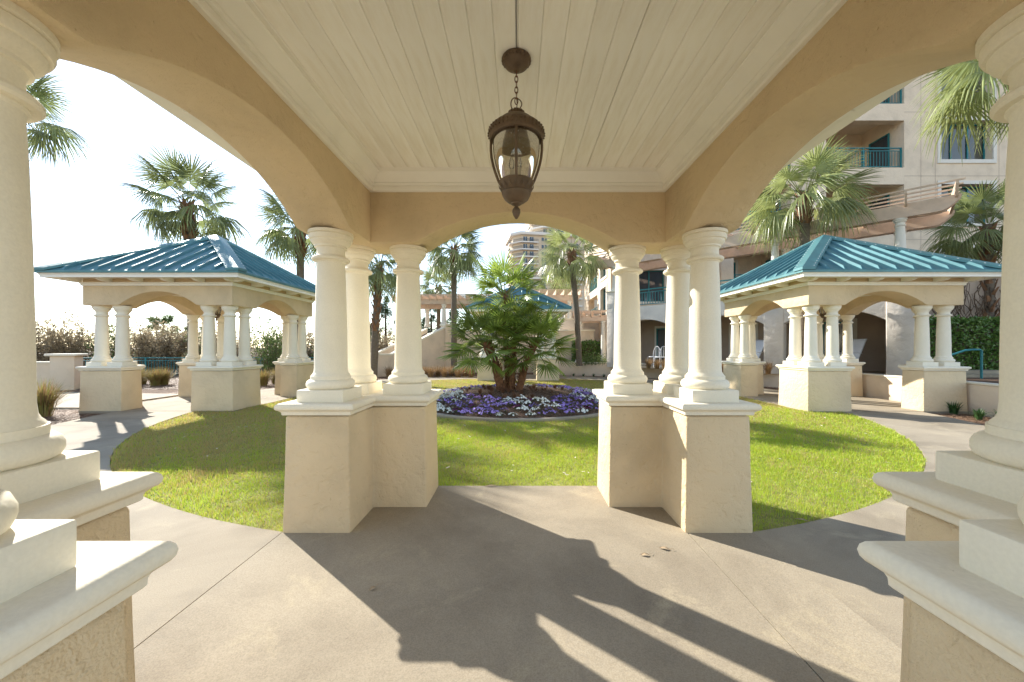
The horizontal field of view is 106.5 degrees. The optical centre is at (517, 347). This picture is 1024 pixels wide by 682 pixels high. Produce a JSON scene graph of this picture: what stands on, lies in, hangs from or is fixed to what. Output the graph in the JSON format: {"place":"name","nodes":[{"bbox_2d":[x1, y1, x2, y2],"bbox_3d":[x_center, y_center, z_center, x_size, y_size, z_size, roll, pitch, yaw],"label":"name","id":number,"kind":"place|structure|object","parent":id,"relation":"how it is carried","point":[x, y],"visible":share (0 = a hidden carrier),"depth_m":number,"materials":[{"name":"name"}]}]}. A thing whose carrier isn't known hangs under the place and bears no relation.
{"place":"outdoors","nodes":[
{"label":"outdoors","id":0,"kind":"place"},
{"bbox_2d":[143,367,174,385],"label":"ornamental grass","id":1,"kind":"object","parent":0,"point":[154,380],"depth_m":14.67,"materials":[{"name":"yellow plant"}]},
{"bbox_2d":[148,367,178,384],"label":"ornamental grass","id":2,"kind":"object","parent":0,"point":[167,374],"depth_m":15.13,"materials":[{"name":"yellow plant"}]},
{"bbox_2d":[27,59,524,347],"label":"sky","id":3,"kind":"structure","parent":0,"point":[79,214],"materials":[{"name":"white"}]},
{"bbox_2d":[44,348,990,465],"bbox_3d":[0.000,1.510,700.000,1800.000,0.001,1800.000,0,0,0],"label":"ground","id":4,"kind":"structure","parent":0,"point":[164,390],"depth_m":13.01,"materials":[{"name":"brown soil"}]},
{"bbox_2d":[36,313,71,360],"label":"shrub","id":5,"kind":"object","parent":4,"relation":"on","point":[48,327],"visible":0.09,"depth_m":22.18,"materials":[{"name":"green plant"}]},
{"bbox_2d":[36,325,73,360],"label":"shrub","id":6,"kind":"object","parent":4,"relation":"on","point":[47,345],"visible":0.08,"depth_m":21.66,"materials":[{"name":"green plant"}]},
{"bbox_2d":[36,353,87,390],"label":"boundary wall","id":7,"kind":"structure","parent":4,"relation":"on","point":[59,369],"depth_m":13.33,"materials":[{"name":"paint"}]},
{"bbox_2d":[27,73,98,173],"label":"palm tree","id":8,"kind":"object","parent":4,"relation":"on","point":[56,132],"visible":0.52,"depth_m":11.41,"materials":[{"name":"green plant"}]},
{"bbox_2d":[36,324,92,360],"bbox_3d":[-26.152,0.223,21.567,2.702,3.063,3.142,0,0,-17],"label":"shrub","id":9,"kind":"object","parent":4,"relation":"on","point":[47,348],"visible":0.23,"depth_m":21.04,"materials":[{"name":"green plant"}]},
{"bbox_2d":[37,309,115,365],"bbox_3d":[-24.812,-0.202,21.643,2.507,3.914,3.219,0,0,-2],"label":"shrub","id":10,"kind":"object","parent":4,"relation":"on","point":[79,344],"visible":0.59,"depth_m":21.18,"materials":[{"name":"green plant"}]},
{"bbox_2d":[84,323,135,359],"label":"shrub","id":11,"kind":"object","parent":4,"relation":"on","point":[111,341],"visible":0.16,"depth_m":21.82,"materials":[{"name":"green plant"}]},
{"bbox_2d":[109,330,143,371],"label":"shrub","id":12,"kind":"object","parent":4,"relation":"on","point":[130,348],"visible":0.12,"depth_m":22.05,"materials":[{"name":"green plant"}]},
{"bbox_2d":[141,367,151,384],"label":"ornamental grass","id":13,"kind":"object","parent":4,"relation":"on","point":[145,381],"depth_m":15.40,"materials":[{"name":"green plant"}]},
{"bbox_2d":[130,315,180,369],"bbox_3d":[-21.480,-0.052,22.260,3.219,3.615,2.507,0,0,36],"label":"shrub","id":14,"kind":"object","parent":4,"relation":"on","point":[138,353],"visible":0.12,"depth_m":22.21,"materials":[{"name":"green plant"}]},
{"bbox_2d":[130,317,187,372],"bbox_3d":[-20.581,0.004,21.748,3.219,3.502,2.507,0,0,-29],"label":"shrub","id":15,"kind":"object","parent":4,"relation":"on","point":[143,339],"visible":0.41,"depth_m":21.33,"materials":[{"name":"green plant"}]},
{"bbox_2d":[43,384,274,424],"bbox_3d":[-8.949,1.490,8.258,4.756,0.082,15.579,0,0,-12],"label":"pine straw","id":16,"kind":"object","parent":4,"relation":"on","point":[54,421],"visible":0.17,"depth_m":8.44,"materials":[{"name":"brown plant"}]},
{"bbox_2d":[37,379,78,416],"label":"ornamental grass","id":17,"kind":"object","parent":16,"relation":"on","point":[47,399],"depth_m":8.20,"materials":[{"name":"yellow plant"}]},
{"bbox_2d":[132,313,186,368],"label":"conifer","id":18,"kind":"object","parent":4,"relation":"on","point":[169,319],"visible":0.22,"depth_m":26.67,"materials":[{"name":"green plant"}]},
{"bbox_2d":[132,321,201,373],"bbox_3d":[-19.579,0.130,21.510,2.507,3.248,3.219,0,0,44],"label":"shrub","id":19,"kind":"object","parent":4,"relation":"on","point":[158,353],"visible":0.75,"depth_m":21.18,"materials":[{"name":"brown plant"}]},
{"bbox_2d":[34,235,315,413],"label":"pavilion","id":20,"kind":"structure","parent":4,"relation":"on","point":[203,279],"depth_m":8.83,"materials":[{"name":"beige paint"}]},
{"bbox_2d":[215,307,221,320],"bbox_3d":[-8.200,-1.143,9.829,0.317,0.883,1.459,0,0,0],"label":"hanging lantern","id":21,"kind":"object","parent":20,"relation":"hanging from","point":[217,314],"visible":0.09,"depth_m":10.39,"materials":[{"name":"brown metal"}]},
{"bbox_2d":[112,142,252,352],"bbox_3d":[-11.514,-2.542,13.145,3.769,8.093,3.598,0,0,0],"label":"palm tree","id":22,"kind":"object","parent":4,"relation":"on","point":[186,225],"visible":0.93,"depth_m":12.63,"materials":[{"name":"green plant"}]},
{"bbox_2d":[83,357,313,374],"bbox_3d":[-15.412,1.065,20.035,15.600,1.070,0.060,0,0,-3],"label":"teal railing","id":23,"kind":"object","parent":4,"relation":"on","point":[145,360],"visible":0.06,"depth_m":19.84,"materials":[{"name":"metal"}]},
{"bbox_2d":[181,322,216,353],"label":"conifer","id":24,"kind":"object","parent":4,"relation":"on","point":[199,332],"visible":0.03,"depth_m":28.16,"materials":[{"name":"green plant"}]},
{"bbox_2d":[163,326,237,361],"bbox_3d":[-18.457,0.092,22.157,3.142,3.326,2.702,0,0,-5],"label":"shrub","id":25,"kind":"object","parent":4,"relation":"on","point":[184,344],"visible":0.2,"depth_m":21.74,"materials":[{"name":"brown plant"}]},
{"bbox_2d":[198,329,260,353],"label":"shrub","id":26,"kind":"object","parent":4,"relation":"on","point":[237,339],"visible":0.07,"depth_m":22.24,"materials":[{"name":"green plant"}]},
{"bbox_2d":[77,375,386,389],"bbox_3d":[-13.508,1.487,16.846,17.217,0.115,6.919,0,0,0],"label":"pine straw","id":27,"kind":"object","parent":4,"relation":"on","point":[148,388],"visible":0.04,"depth_m":14.78,"materials":[{"name":"brown plant"}]},
{"bbox_2d":[236,337,279,369],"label":"shrub","id":28,"kind":"object","parent":4,"relation":"on","point":[237,348],"visible":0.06,"depth_m":21.43,"materials":[{"name":"green plant"}]},
{"bbox_2d":[250,310,282,374],"bbox_3d":[-12.592,-0.054,19.445,2.183,3.621,2.056,0,0,0],"label":"shrub","id":29,"kind":"object","parent":4,"relation":"on","point":[269,357],"visible":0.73,"depth_m":19.32,"materials":[{"name":"green plant"}]},
{"bbox_2d":[251,330,282,368],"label":"shrub","id":30,"kind":"object","parent":4,"relation":"on","point":[267,343],"visible":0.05,"depth_m":21.91,"materials":[{"name":"green plant"}]},
{"bbox_2d":[260,367,274,385],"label":"ornamental grass","id":31,"kind":"object","parent":4,"relation":"on","point":[265,378],"depth_m":14.71,"materials":[{"name":"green plant"}]},
{"bbox_2d":[267,367,274,383],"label":"ornamental grass","id":32,"kind":"object","parent":4,"relation":"on","point":[273,378],"depth_m":15.46,"materials":[{"name":"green plant"}]},
{"bbox_2d":[250,186,316,336],"bbox_3d":[-8.408,-2.537,14.947,3.619,8.073,3.929,0,0,-31],"label":"palm tree","id":33,"kind":"object","parent":4,"relation":"on","point":[294,246],"visible":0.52,"depth_m":14.41,"materials":[{"name":"green plant"}]},
{"bbox_2d":[262,326,312,355],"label":"shrub","id":34,"kind":"object","parent":4,"relation":"on","point":[280,339],"visible":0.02,"depth_m":22.12,"materials":[{"name":"green plant"}]},
{"bbox_2d":[306,329,313,359],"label":"shrub","id":35,"kind":"object","parent":4,"relation":"on","point":[308,352],"visible":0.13,"depth_m":22.27,"materials":[{"name":"green plant"}]},
{"bbox_2d":[307,329,313,355],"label":"shrub","id":36,"kind":"object","parent":4,"relation":"on","point":[310,339],"visible":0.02,"depth_m":20.49,"materials":[{"name":"green plant"}]},
{"bbox_2d":[370,322,383,344],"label":"conifer","id":37,"kind":"object","parent":4,"relation":"on","point":[371,333],"visible":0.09,"depth_m":26.90,"materials":[{"name":"green plant"}]},
{"bbox_2d":[368,254,396,380],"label":"palm tree","id":38,"kind":"object","parent":4,"relation":"on","point":[378,278],"visible":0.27,"depth_m":16.36,"materials":[{"name":"green plant"}]},
{"bbox_2d":[370,330,394,351],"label":"shrub","id":39,"kind":"object","parent":4,"relation":"on","point":[387,340],"visible":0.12,"depth_m":21.87,"materials":[{"name":"green plant"}]},
{"bbox_2d":[381,366,391,377],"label":"ornamental grass","id":40,"kind":"object","parent":4,"relation":"on","point":[388,372],"depth_m":18.59,"materials":[{"name":"brown plant"}]},
{"bbox_2d":[370,324,450,376],"bbox_3d":[-6.285,0.105,21.306,2.200,2.890,4.980,0,0,43],"label":"garden stair","id":41,"kind":"object","parent":4,"relation":"on","point":[434,343],"visible":0.52,"depth_m":21.52,"materials":[{"name":"paint"}]},
{"bbox_2d":[423,366,436,376],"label":"ornamental grass","id":42,"kind":"object","parent":4,"relation":"on","point":[431,371],"depth_m":18.38,"materials":[{"name":"brown plant"}]},
{"bbox_2d":[432,365,442,376],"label":"ornamental grass","id":43,"kind":"object","parent":4,"relation":"on","point":[437,373],"depth_m":18.92,"materials":[{"name":"brown plant"}]},
{"bbox_2d":[438,365,449,376],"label":"ornamental grass","id":44,"kind":"object","parent":4,"relation":"on","point":[444,370],"depth_m":18.51,"materials":[{"name":"brown plant"}]},
{"bbox_2d":[447,364,453,376],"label":"ornamental grass","id":45,"kind":"object","parent":4,"relation":"on","point":[451,373],"depth_m":18.93,"materials":[{"name":"brown plant"}]},
{"bbox_2d":[423,229,487,375],"bbox_3d":[-3.401,-2.703,20.037,3.748,8.406,4.104,0,0,0],"label":"palm tree","id":46,"kind":"object","parent":4,"relation":"on","point":[455,263],"visible":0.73,"depth_m":19.73,"materials":[{"name":"green plant"}]},
{"bbox_2d":[453,367,463,376],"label":"ornamental grass","id":47,"kind":"object","parent":4,"relation":"on","point":[458,373],"depth_m":18.41,"materials":[{"name":"brown plant"}]},
{"bbox_2d":[461,367,467,376],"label":"ornamental grass","id":48,"kind":"object","parent":4,"relation":"on","point":[465,374],"depth_m":18.81,"materials":[{"name":"brown plant"}]},
{"bbox_2d":[461,367,475,376],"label":"ornamental grass","id":49,"kind":"object","parent":4,"relation":"on","point":[470,374],"depth_m":18.29,"materials":[{"name":"brown plant"}]},
{"bbox_2d":[0,0,1023,681],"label":"pavilion","id":50,"kind":"structure","parent":4,"relation":"on","point":[680,134],"depth_m":2.08,"materials":[{"name":"beige paint"}]},
{"bbox_2d":[488,0,544,218],"bbox_3d":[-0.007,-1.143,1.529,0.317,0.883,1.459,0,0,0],"label":"hanging lantern","id":51,"kind":"object","parent":50,"relation":"hanging from","point":[516,132],"visible":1,"depth_m":2.04,"materials":[{"name":"brown metal"}]},
{"bbox_2d":[465,284,571,380],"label":"pavilion","id":52,"kind":"structure","parent":4,"relation":"on","point":[486,374],"depth_m":16.58,"materials":[{"name":"beige paint"}]},
{"bbox_2d":[457,330,594,372],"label":"terrace wall","id":53,"kind":"structure","parent":4,"relation":"on","point":[587,335],"depth_m":22.60,"materials":[{"name":"paint"}]},
{"bbox_2d":[505,224,596,329],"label":"distant building","id":54,"kind":"structure","parent":4,"relation":"on","point":[528,240],"depth_m":164.94,"materials":[{"name":"paint"}]},
{"bbox_2d":[560,375,990,424],"bbox_3d":[6.754,1.490,14.173,5.089,0.080,16.854,0,0,-30],"label":"pine straw","id":55,"kind":"object","parent":4,"relation":"on","point":[971,418],"visible":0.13,"depth_m":8.30,"materials":[{"name":"brown plant"}]},
{"bbox_2d":[559,362,998,417],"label":"wall","id":56,"kind":"structure","parent":4,"relation":"on","point":[983,395],"depth_m":10.80,"materials":[{"name":"paint"}]},
{"bbox_2d":[720,235,1001,413],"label":"pavilion","id":57,"kind":"structure","parent":4,"relation":"on","point":[845,280],"depth_m":8.78,"materials":[{"name":"beige paint"}]},
{"bbox_2d":[819,308,825,320],"bbox_3d":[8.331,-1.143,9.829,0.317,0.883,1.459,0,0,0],"label":"hanging lantern","id":58,"kind":"object","parent":57,"relation":"hanging from","point":[822,314],"visible":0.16,"depth_m":10.39,"materials":[{"name":"brown metal"}]},
{"bbox_2d":[946,401,962,414],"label":"strap leaf tuft","id":59,"kind":"object","parent":4,"relation":"on","point":[953,409],"visible":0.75,"depth_m":8.52,"materials":[{"name":"green plant"}]},
{"bbox_2d":[963,408,991,420],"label":"strap leaf tuft","id":60,"kind":"object","parent":4,"relation":"on","point":[979,414],"visible":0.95,"depth_m":7.87,"materials":[{"name":"green plant"}]},
{"bbox_2d":[51,376,984,648],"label":"path","id":61,"kind":"structure","parent":0,"point":[215,552],"depth_m":2.93,"materials":[{"name":"concrete"}]},
{"bbox_2d":[109,378,926,532],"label":"lawn","id":62,"kind":"structure","parent":0,"point":[544,477],"depth_m":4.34,"materials":[{"name":"green plant"}]},
{"bbox_2d":[437,387,598,422],"bbox_3d":[0.000,1.311,10.250,5.620,0.378,5.620,0,0,0],"label":"flower bed","id":63,"kind":"object","parent":62,"relation":"on","point":[516,419],"visible":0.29,"depth_m":8.14,"materials":[{"name":"purple plant"}]},
{"bbox_2d":[438,249,578,390],"bbox_3d":[-0.257,-0.689,10.261,3.869,3.990,2.892,0,0,0],"label":"fan palm","id":64,"kind":"object","parent":63,"relation":"on","point":[508,320],"visible":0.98,"depth_m":9.88,"materials":[{"name":"green plant"}]},
{"bbox_2d":[437,386,598,417],"bbox_3d":[-0.004,1.274,10.249,5.461,0.362,5.450,0,0,0],"label":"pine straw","id":65,"kind":"object","parent":63,"relation":"on","point":[539,387],"visible":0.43,"depth_m":9.03,"materials":[{"name":"plant"}]},
{"bbox_2d":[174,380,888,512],"bbox_3d":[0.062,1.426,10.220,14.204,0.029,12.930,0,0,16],"label":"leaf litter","id":66,"kind":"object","parent":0,"point":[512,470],"visible":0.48,"depth_m":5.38,"materials":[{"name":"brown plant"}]},
{"bbox_2d":[966,378,998,383],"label":"raised ground","id":67,"kind":"structure","parent":0,"point":[991,380],"depth_m":10.20,"materials":[{"name":"brown soil"}]},
{"bbox_2d":[532,226,609,365],"bbox_3d":[2.658,-2.862,19.328,3.899,7.641,3.934,0,0,0],"label":"palm tree","id":68,"kind":"object","parent":67,"relation":"on","point":[586,270],"visible":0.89,"depth_m":19.33,"materials":[{"name":"green plant"}]},
{"bbox_2d":[559,318,598,340],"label":"garden wall","id":69,"kind":"structure","parent":67,"relation":"on","point":[568,323],"depth_m":23.60,"materials":[{"name":"grey paint"}]},
{"bbox_2d":[571,339,600,361],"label":"hedge","id":70,"kind":"object","parent":67,"relation":"on","point":[594,346],"visible":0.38,"depth_m":21.99,"materials":[{"name":"green plant"}]},
{"bbox_2d":[570,310,606,361],"bbox_3d":[4.337,-0.588,22.223,2.301,2.875,2.600,0,0,14],"label":"pergola","id":71,"kind":"object","parent":67,"relation":"on","point":[596,316],"visible":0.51,"depth_m":21.19,"materials":[{"name":"white paint"}]},
{"bbox_2d":[570,350,606,364],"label":"shrub","id":72,"kind":"object","parent":67,"relation":"on","point":[594,359],"visible":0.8,"depth_m":19.74,"materials":[{"name":"green plant"}]},
{"bbox_2d":[585,242,666,358],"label":"apartment wing","id":73,"kind":"structure","parent":67,"relation":"on","point":[656,278],"depth_m":21.07,"materials":[{"name":"beige paint"}]},
{"bbox_2d":[600,283,606,314],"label":"window","id":74,"kind":"structure","parent":73,"relation":"in","point":[605,285],"depth_m":22.63,"materials":[{"name":"white paint"}]},
{"bbox_2d":[600,252,606,281],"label":"window","id":75,"kind":"structure","parent":73,"relation":"in","point":[604,275],"depth_m":22.43,"materials":[{"name":"white paint"}]},
{"bbox_2d":[639,268,666,303],"bbox_3d":[7.100,-3.300,20.649,1.880,1.980,0.200,0,0,0],"label":"window","id":76,"kind":"structure","parent":73,"relation":"in","point":[656,278],"depth_m":20.74,"materials":[{"name":"glass"}]},
{"bbox_2d":[642,358,653,368],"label":"ornamental grass","id":77,"kind":"object","parent":67,"relation":"on","point":[648,363],"depth_m":15.85,"materials":[{"name":"brown plant"}]},
{"bbox_2d":[652,358,661,368],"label":"ornamental grass","id":78,"kind":"object","parent":67,"relation":"on","point":[656,363],"depth_m":15.54,"materials":[{"name":"brown plant"}]},
{"bbox_2d":[605,279,914,375],"bbox_3d":[10.303,-0.890,17.404,10.760,3.760,6.050,0,0,45],"label":"arcade","id":79,"kind":"object","parent":67,"relation":"on","point":[885,329],"visible":0.16,"depth_m":14.10,"materials":[{"name":"grey paint"}]},
{"bbox_2d":[655,326,665,363],"bbox_3d":[7.466,-0.110,19.351,1.140,1.940,0.112,0,0,45],"label":"window","id":80,"kind":"structure","parent":79,"relation":"in","point":[660,331],"depth_m":19.51,"materials":[{"name":"glass"}]},
{"bbox_2d":[729,322,757,355],"bbox_3d":[9.942,-0.110,16.873,1.140,1.940,0.112,0,0,45],"label":"window","id":81,"kind":"structure","parent":79,"relation":"in","point":[756,325],"depth_m":17.23,"materials":[{"name":"black glass"}]},
{"bbox_2d":[756,340,763,357],"bbox_3d":[9.085,0.293,14.977,1.213,1.165,0.647,0,0,-20],"label":"lounge chair","id":82,"kind":"object","parent":79,"relation":"on","point":[759,346],"visible":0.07,"depth_m":14.96,"materials":[{"name":"white metal"}]},
{"bbox_2d":[588,177,964,290],"bbox_3d":[9.061,-3.777,16.163,12.640,1.995,2.800,0,0,45],"label":"pergola","id":83,"kind":"object","parent":79,"relation":"on","point":[898,222],"visible":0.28,"depth_m":12.88,"materials":[{"name":"white paint"}]},
{"bbox_2d":[822,318,856,355],"bbox_3d":[12.206,-0.110,14.609,0.112,1.940,1.140,0,0,-45],"label":"window","id":84,"kind":"structure","parent":79,"relation":"in","point":[854,325],"depth_m":14.53,"materials":[{"name":"black glass"}]},
{"bbox_2d":[840,339,866,358],"bbox_3d":[11.323,0.293,13.177,1.213,1.165,0.647,0,0,-20],"label":"lounge chair","id":85,"kind":"object","parent":79,"relation":"on","point":[858,345],"visible":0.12,"depth_m":13.14,"materials":[{"name":"white fabric"}]},
{"bbox_2d":[763,360,775,373],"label":"ornamental grass","id":86,"kind":"object","parent":67,"relation":"on","point":[768,370],"depth_m":12.64,"materials":[{"name":"brown plant"}]},
{"bbox_2d":[738,134,881,356],"bbox_3d":[9.378,-2.846,12.637,4.068,7.593,3.982,0,0,42],"label":"palm tree","id":87,"kind":"object","parent":67,"relation":"on","point":[840,205],"visible":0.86,"depth_m":12.02,"materials":[{"name":"green plant"}]},
{"bbox_2d":[719,59,1008,285],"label":"apartment building","id":88,"kind":"structure","parent":67,"relation":"on","point":[883,132],"depth_m":18.60,"materials":[{"name":"paint"}]},
{"bbox_2d":[734,260,737,278],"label":"window","id":89,"kind":"structure","parent":88,"relation":"in","point":[735,261],"depth_m":20.85,"materials":[{"name":"grey glass"}]},
{"bbox_2d":[771,194,780,218],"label":"window","id":90,"kind":"structure","parent":88,"relation":"in","point":[777,203],"depth_m":19.52,"materials":[{"name":"grey glass"}]},
{"bbox_2d":[869,194,889,209],"bbox_3d":[18.743,-6.685,19.850,0.052,2.050,1.100,0,0,0],"label":"window","id":91,"kind":"structure","parent":88,"relation":"in","point":[884,200],"depth_m":19.72,"materials":[{"name":"teal paint"}]},
{"bbox_2d":[869,133,889,167],"bbox_3d":[18.743,-9.785,19.850,0.052,2.050,1.100,0,0,0],"label":"glass door","id":92,"kind":"structure","parent":88,"relation":"in","point":[883,142],"depth_m":19.75,"materials":[{"name":"teal paint"}]},
{"bbox_2d":[942,187,984,222],"bbox_3d":[21.825,-6.970,18.964,2.550,1.900,0.132,0,0,0],"label":"window","id":93,"kind":"structure","parent":88,"relation":"in","point":[964,189],"depth_m":18.98,"materials":[{"name":"grey glass"}]},
{"bbox_2d":[942,124,984,158],"bbox_3d":[21.825,-10.070,18.964,2.550,1.900,0.132,0,0,0],"label":"window","id":94,"kind":"structure","parent":88,"relation":"in","point":[955,153],"depth_m":18.98,"materials":[{"name":"grey glass"}]},
{"bbox_2d":[942,61,984,93],"bbox_3d":[21.825,-13.180,18.964,2.550,1.900,0.132,0,0,0],"label":"window","id":95,"kind":"structure","parent":88,"relation":"in","point":[980,80],"depth_m":18.98,"materials":[{"name":"grey glass"}]},
{"bbox_2d":[904,59,1008,166],"bbox_3d":[12.045,-3.817,8.866,4.238,10.043,4.539,0,0,0],"label":"palm tree","id":96,"kind":"object","parent":67,"relation":"on","point":[963,100],"visible":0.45,"depth_m":9.83,"materials":[{"name":"green plant"}]},
{"bbox_2d":[920,178,1004,317],"bbox_3d":[16.116,-2.458,13.105,3.841,6.716,3.498,0,0,-41],"label":"palm tree","id":97,"kind":"object","parent":67,"relation":"on","point":[987,239],"visible":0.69,"depth_m":12.87,"materials":[{"name":"green plant"}]},
{"bbox_2d":[929,314,999,369],"bbox_3d":[14.515,-0.037,12.250,3.894,2.047,1.100,0,0,0],"label":"hedge","id":98,"kind":"object","parent":67,"relation":"on","point":[982,333],"visible":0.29,"depth_m":11.93,"materials":[{"name":"green plant"}]},
{"bbox_2d":[929,278,1000,318],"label":"vine covered wall","id":99,"kind":"structure","parent":67,"relation":"on","point":[975,298],"depth_m":13.00,"materials":[{"name":"plant"}]},
{"bbox_2d":[952,349,982,378],"bbox_3d":[12.464,0.546,10.850,1.446,1.008,0.056,0,0,0],"label":"handrail","id":100,"kind":"object","parent":67,"relation":"on","point":[981,363],"visible":0.55,"depth_m":10.83,"materials":[{"name":"teal metal"}]},
{"bbox_2d":[966,369,998,377],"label":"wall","id":101,"kind":"structure","parent":67,"relation":"on","point":[988,373],"depth_m":11.50,"materials":[{"name":"concrete"}]},
{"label":"upper terrace","id":102,"kind":"structure","parent":0,"visible":0},
{"bbox_2d":[379,296,394,343],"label":"conifer","id":103,"kind":"object","parent":102,"relation":"on","point":[385,312],"visible":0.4,"depth_m":27.94,"materials":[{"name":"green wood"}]},
{"bbox_2d":[421,309,436,333],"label":"conifer","id":104,"kind":"object","parent":102,"relation":"on","point":[432,317],"visible":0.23,"depth_m":29.80,"materials":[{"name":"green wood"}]},
{"bbox_2d":[420,262,462,328],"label":"palm tree","id":105,"kind":"object","parent":102,"relation":"on","point":[436,290],"visible":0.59,"depth_m":26.41,"materials":[{"name":"green plant"}]},
{"bbox_2d":[391,293,494,326],"bbox_3d":[-4.074,-2.252,24.348,7.009,1.805,3.500,0,0,3],"label":"pergola","id":106,"kind":"object","parent":102,"relation":"on","point":[439,301],"visible":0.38,"depth_m":22.98,"materials":[{"name":"brown paint"}]},
{"bbox_2d":[446,309,461,323],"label":"conifer","id":107,"kind":"object","parent":102,"relation":"on","point":[449,319],"visible":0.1,"depth_m":30.67,"materials":[{"name":"green plant"}]},
{"bbox_2d":[535,266,570,328],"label":"palm tree","id":108,"kind":"object","parent":102,"relation":"on","point":[542,285],"visible":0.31,"depth_m":29.64,"materials":[{"name":"green plant"}]},
{"bbox_2d":[533,289,582,317],"bbox_3d":[2.500,-2.433,26.100,3.500,2.665,2.700,0,0,0],"label":"pergola","id":109,"kind":"object","parent":102,"relation":"on","point":[564,298],"visible":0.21,"depth_m":25.04,"materials":[{"name":"white paint"}]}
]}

